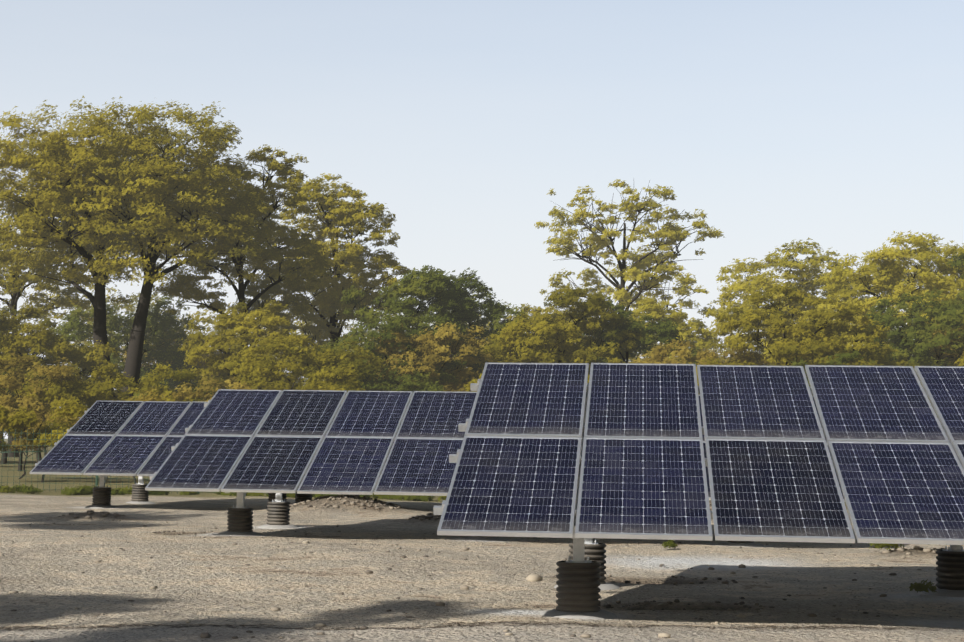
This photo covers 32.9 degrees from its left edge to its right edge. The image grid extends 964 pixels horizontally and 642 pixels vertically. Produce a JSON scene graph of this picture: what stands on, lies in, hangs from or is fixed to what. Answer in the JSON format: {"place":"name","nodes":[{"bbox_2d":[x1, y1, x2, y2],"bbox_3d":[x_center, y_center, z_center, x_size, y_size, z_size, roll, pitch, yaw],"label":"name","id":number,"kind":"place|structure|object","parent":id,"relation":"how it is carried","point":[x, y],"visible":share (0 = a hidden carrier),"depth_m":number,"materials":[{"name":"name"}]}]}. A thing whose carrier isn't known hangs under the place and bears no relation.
{"place":"outdoors","nodes":[
{"label":"outdoors","id":0,"kind":"place"},
{"bbox_2d":[0,439,963,641],"bbox_3d":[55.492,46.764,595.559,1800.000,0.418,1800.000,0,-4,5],"label":"ground","id":1,"kind":"structure","parent":0,"point":[105,593],"depth_m":15.92,"materials":[{"name":"grey gravel"}]},
{"bbox_2d":[0,405,12,452],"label":"fence bush","id":2,"kind":"object","parent":1,"relation":"on","point":[4,412],"visible":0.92,"depth_m":47.06,"materials":[{"name":"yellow plant"}]},
{"bbox_2d":[0,372,28,401],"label":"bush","id":3,"kind":"object","parent":1,"relation":"on","point":[27,384],"visible":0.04,"depth_m":70.32,"materials":[{"name":"green plant"}]},
{"bbox_2d":[0,288,30,324],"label":"tree","id":4,"kind":"object","parent":1,"relation":"on","point":[4,294],"visible":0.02,"depth_m":151.37,"materials":[{"name":"green plant"}]},
{"bbox_2d":[0,405,50,478],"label":"fence bush","id":5,"kind":"object","parent":1,"relation":"on","point":[20,440],"visible":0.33,"depth_m":50.96,"materials":[{"name":"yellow plant"}]},
{"bbox_2d":[0,352,82,469],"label":"bush","id":6,"kind":"object","parent":1,"relation":"on","point":[18,377],"visible":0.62,"depth_m":62.18,"materials":[{"name":"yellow plant"}]},
{"bbox_2d":[0,303,82,463],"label":"tree","id":7,"kind":"object","parent":1,"relation":"on","point":[27,312],"visible":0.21,"depth_m":78.24,"materials":[{"name":"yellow plant"}]},
{"bbox_2d":[2,399,87,481],"bbox_3d":[-12.766,3.689,47.829,2.595,2.891,2.585,0,-4,5],"label":"fence bush","id":8,"kind":"object","parent":1,"relation":"on","point":[19,420],"visible":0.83,"depth_m":47.57,"materials":[{"name":"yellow plant"}]},
{"bbox_2d":[0,215,94,456],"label":"tree","id":9,"kind":"object","parent":1,"relation":"on","point":[61,299],"visible":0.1,"depth_m":107.67,"materials":[{"name":"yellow plant"}]},
{"bbox_2d":[9,374,110,437],"bbox_3d":[-16.416,4.083,62.920,4.832,4.260,4.234,0,-4,5],"label":"bush","id":10,"kind":"object","parent":1,"relation":"on","point":[68,390],"visible":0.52,"depth_m":62.15,"materials":[{"name":"yellow plant"}]},
{"bbox_2d":[0,320,122,462],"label":"tree","id":11,"kind":"object","parent":1,"relation":"on","point":[90,361],"visible":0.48,"depth_m":77.97,"materials":[{"name":"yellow plant"}]},
{"bbox_2d":[45,399,113,480],"bbox_3d":[-11.760,3.890,50.676,3.002,2.934,3.324,-3,-6,44],"label":"fence bush","id":12,"kind":"object","parent":1,"relation":"on","point":[61,418],"visible":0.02,"depth_m":50.55,"materials":[{"name":"yellow plant"}]},
{"bbox_2d":[26,284,197,371],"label":"tree","id":13,"kind":"object","parent":1,"relation":"on","point":[130,307],"visible":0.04,"depth_m":159.96,"materials":[{"name":"green plant"}]},
{"bbox_2d":[50,294,205,400],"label":"tree","id":14,"kind":"object","parent":1,"relation":"on","point":[73,329],"visible":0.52,"depth_m":97.58,"materials":[{"name":"green plant"}]},
{"bbox_2d":[80,360,201,405],"bbox_3d":[-13.583,3.979,64.580,5.231,4.822,4.352,-1,-5,23],"label":"bush","id":15,"kind":"object","parent":1,"relation":"on","point":[146,384],"visible":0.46,"depth_m":63.97,"materials":[{"name":"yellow plant"}]},
{"bbox_2d":[0,96,286,400],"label":"tree","id":16,"kind":"object","parent":1,"relation":"on","point":[110,197],"visible":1,"depth_m":84.00,"materials":[{"name":"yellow plant"}]},
{"bbox_2d":[128,387,165,401],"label":"fence bush","id":17,"kind":"object","parent":1,"relation":"on","point":[147,397],"visible":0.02,"depth_m":45.95,"materials":[{"name":"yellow plant"}]},
{"bbox_2d":[0,429,300,493],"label":"fence","id":18,"kind":"object","parent":1,"relation":"on","point":[97,476],"visible":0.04,"depth_m":39.47,"materials":[{"name":"green"}]},
{"bbox_2d":[106,383,219,401],"bbox_3d":[-11.809,4.387,64.361,5.958,4.004,5.393,0,-4,5],"label":"bush","id":19,"kind":"object","parent":1,"relation":"on","point":[137,395],"depth_m":63.15,"materials":[{"name":"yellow plant"}]},
{"bbox_2d":[114,331,248,397],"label":"tree","id":20,"kind":"object","parent":1,"relation":"on","point":[181,369],"depth_m":102.13,"materials":[{"name":"green plant"}]},
{"bbox_2d":[159,373,252,401],"bbox_3d":[-10.165,4.169,63.370,5.791,4.372,5.887,0,-4,5],"label":"bush","id":21,"kind":"object","parent":1,"relation":"on","point":[235,384],"visible":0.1,"depth_m":62.81,"materials":[{"name":"yellow plant"}]},
{"bbox_2d":[144,305,288,372],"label":"tree","id":22,"kind":"object","parent":1,"relation":"on","point":[201,313],"visible":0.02,"depth_m":145.06,"materials":[{"name":"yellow plant"}]},
{"bbox_2d":[30,401,408,509],"bbox_3d":[-3.623,2.649,31.672,9.268,2.211,3.941,0,-4,5],"label":"solar table","id":23,"kind":"object","parent":1,"relation":"on","point":[105,439],"visible":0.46,"depth_m":31.66,"materials":[{"name":"glass"}]},
{"bbox_2d":[162,144,332,352],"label":"tree","id":24,"kind":"object","parent":1,"relation":"on","point":[292,269],"visible":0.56,"depth_m":89.47,"materials":[{"name":"green plant"}]},
{"bbox_2d":[177,299,322,401],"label":"tree","id":25,"kind":"object","parent":1,"relation":"on","point":[239,321],"visible":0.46,"depth_m":79.67,"materials":[{"name":"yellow plant"}]},
{"bbox_2d":[239,355,363,390],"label":"bush","id":26,"kind":"object","parent":1,"relation":"on","point":[340,374],"visible":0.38,"depth_m":67.06,"materials":[{"name":"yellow plant"}]},
{"bbox_2d":[226,329,386,390],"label":"tree","id":27,"kind":"object","parent":1,"relation":"on","point":[330,356],"visible":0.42,"depth_m":70.06,"materials":[{"name":"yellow plant"}]},
{"bbox_2d":[236,285,404,380],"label":"tree","id":28,"kind":"object","parent":1,"relation":"on","point":[348,328],"visible":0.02,"depth_m":148.28,"materials":[{"name":"green plant"}]},
{"bbox_2d":[301,375,365,391],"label":"bush","id":29,"kind":"object","parent":1,"relation":"on","point":[320,386],"visible":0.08,"depth_m":65.11,"materials":[{"name":"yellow plant"}]},
{"bbox_2d":[259,172,411,354],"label":"tree","id":30,"kind":"object","parent":1,"relation":"on","point":[333,215],"visible":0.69,"depth_m":99.91,"materials":[{"name":"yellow plant"}]},
{"bbox_2d":[333,364,443,399],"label":"bush","id":31,"kind":"object","parent":1,"relation":"on","point":[407,385],"visible":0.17,"depth_m":69.27,"materials":[{"name":"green plant"}]},
{"bbox_2d":[305,310,487,389],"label":"tree","id":32,"kind":"object","parent":1,"relation":"on","point":[392,324],"visible":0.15,"depth_m":74.44,"materials":[{"name":"green plant"}]},
{"bbox_2d":[340,265,478,369],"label":"tree","id":33,"kind":"object","parent":1,"relation":"on","point":[422,285],"visible":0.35,"depth_m":80.44,"materials":[{"name":"green plant"}]},
{"bbox_2d":[365,322,495,391],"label":"tree","id":34,"kind":"object","parent":1,"relation":"on","point":[435,348],"visible":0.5,"depth_m":73.78,"materials":[{"name":"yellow plant"}]},
{"bbox_2d":[443,384,469,391],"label":"bush","id":35,"kind":"object","parent":1,"relation":"on","point":[461,389],"visible":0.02,"depth_m":70.01,"materials":[{"name":"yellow plant"}]},
{"bbox_2d":[0,484,936,592],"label":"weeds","id":36,"kind":"object","parent":1,"relation":"on","point":[88,490],"visible":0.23,"depth_m":37.69,"materials":[{"name":"green plant"}]},
{"bbox_2d":[463,370,482,391],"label":"bush","id":37,"kind":"object","parent":1,"relation":"on","point":[467,386],"depth_m":65.81,"materials":[{"name":"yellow plant"}]},
{"bbox_2d":[0,494,963,641],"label":"stones","id":38,"kind":"object","parent":1,"relation":"on","point":[533,577],"visible":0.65,"depth_m":16.64,"materials":[{"name":"grey stone"}]},
{"bbox_2d":[432,267,534,360],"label":"tree","id":39,"kind":"object","parent":1,"relation":"on","point":[496,310],"visible":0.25,"depth_m":82.91,"materials":[{"name":"green plant"}]},
{"bbox_2d":[145,389,844,546],"bbox_3d":[0.291,2.050,22.987,9.268,2.213,3.940,0,-4,5],"label":"solar table","id":40,"kind":"object","parent":1,"relation":"on","point":[241,443],"visible":0.33,"depth_m":22.81,"materials":[{"name":"glass"}]},
{"bbox_2d":[447,326,587,389],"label":"tree","id":41,"kind":"object","parent":1,"relation":"on","point":[498,349],"visible":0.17,"depth_m":77.37,"materials":[{"name":"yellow plant"}]},
{"bbox_2d":[506,304,596,345],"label":"tree","id":42,"kind":"object","parent":1,"relation":"on","point":[535,311],"depth_m":99.61,"materials":[{"name":"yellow plant"}]},
{"bbox_2d":[476,299,648,358],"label":"tree","id":43,"kind":"object","parent":1,"relation":"on","point":[529,312],"visible":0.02,"depth_m":157.28,"materials":[{"name":"green plant"}]},
{"bbox_2d":[494,285,652,378],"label":"tree","id":44,"kind":"object","parent":1,"relation":"on","point":[567,298],"visible":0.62,"depth_m":76.47,"materials":[{"name":"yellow plant"}]},
{"bbox_2d":[534,179,723,362],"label":"tree","id":45,"kind":"object","parent":1,"relation":"on","point":[641,262],"visible":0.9,"depth_m":123.61,"materials":[{"name":"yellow plant"}]},
{"bbox_2d":[569,296,698,372],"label":"tree","id":46,"kind":"object","parent":1,"relation":"on","point":[667,330],"visible":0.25,"depth_m":79.28,"materials":[{"name":"green plant"}]},
{"bbox_2d":[633,354,706,380],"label":"bush","id":47,"kind":"object","parent":1,"relation":"on","point":[672,360],"visible":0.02,"depth_m":65.81,"materials":[{"name":"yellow plant"}]},
{"bbox_2d":[629,296,717,362],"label":"tree","id":48,"kind":"object","parent":1,"relation":"on","point":[658,312],"visible":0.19,"depth_m":103.04,"materials":[{"name":"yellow plant"}]},
{"bbox_2d":[433,363,963,618],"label":"solar table","id":49,"kind":"object","parent":1,"relation":"on","point":[567,450],"visible":0.92,"depth_m":13.31,"materials":[{"name":"glass"}]},
{"bbox_2d":[628,321,771,365],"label":"tree","id":50,"kind":"object","parent":1,"relation":"on","point":[703,350],"visible":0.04,"depth_m":148.70,"materials":[{"name":"green plant"}]},
{"bbox_2d":[628,336,773,376],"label":"tree","id":51,"kind":"object","parent":1,"relation":"on","point":[658,350],"visible":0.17,"depth_m":72.93,"materials":[{"name":"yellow plant"}]},
{"bbox_2d":[695,357,739,394],"bbox_3d":[9.858,3.964,62.186,5.298,5.152,6.105,-1,-5,27],"label":"bush","id":52,"kind":"object","parent":1,"relation":"on","point":[712,362],"visible":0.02,"depth_m":61.16,"materials":[{"name":"yellow plant"}]},
{"bbox_2d":[727,360,754,364],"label":"bush","id":53,"kind":"object","parent":1,"relation":"on","point":[748,363],"depth_m":62.00,"materials":[{"name":"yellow plant"}]},
{"bbox_2d":[715,325,855,362],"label":"tree","id":54,"kind":"object","parent":1,"relation":"on","point":[729,348],"depth_m":150.56,"materials":[{"name":"green plant"}]},
{"bbox_2d":[709,282,863,371],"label":"tree","id":55,"kind":"object","parent":1,"relation":"on","point":[784,349],"visible":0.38,"depth_m":70.79,"materials":[{"name":"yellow plant"}]},
{"bbox_2d":[705,237,869,365],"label":"tree","id":56,"kind":"object","parent":1,"relation":"on","point":[804,276],"visible":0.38,"depth_m":108.55,"materials":[{"name":"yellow plant"}]},
{"bbox_2d":[790,348,874,395],"bbox_3d":[13.795,3.838,62.621,5.731,5.523,5.214,0,-4,5],"label":"bush","id":57,"kind":"object","parent":1,"relation":"on","point":[842,357],"visible":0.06,"depth_m":62.21,"materials":[{"name":"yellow plant"}]},
{"bbox_2d":[767,315,920,382],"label":"tree","id":58,"kind":"object","parent":1,"relation":"on","point":[872,351],"visible":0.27,"depth_m":70.81,"materials":[{"name":"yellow plant"}]},
{"bbox_2d":[813,230,963,361],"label":"tree","id":59,"kind":"object","parent":1,"relation":"on","point":[890,277],"visible":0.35,"depth_m":91.70,"materials":[{"name":"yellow plant"}]},
{"bbox_2d":[847,287,963,365],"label":"tree","id":60,"kind":"object","parent":1,"relation":"on","point":[948,315],"visible":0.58,"depth_m":75.63,"materials":[{"name":"green plant"}]},
{"bbox_2d":[918,324,963,378],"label":"tree","id":61,"kind":"object","parent":1,"relation":"on","point":[952,360],"visible":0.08,"depth_m":74.75,"materials":[{"name":"green plant"}]},
{"bbox_2d":[946,251,963,328],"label":"poplar tree","id":62,"kind":"object","parent":1,"relation":"on","point":[956,262],"depth_m":86.79,"materials":[{"name":"green plant"}]},
{"bbox_2d":[954,317,963,365],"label":"tree","id":63,"kind":"object","parent":1,"relation":"on","point":[961,361],"visible":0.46,"depth_m":69.44,"materials":[{"name":"yellow plant"}]},
{"bbox_2d":[0,0,963,438],"label":"sky","id":64,"kind":"structure","parent":0,"point":[839,124],"materials":[{"name":"blue"}]}
]}

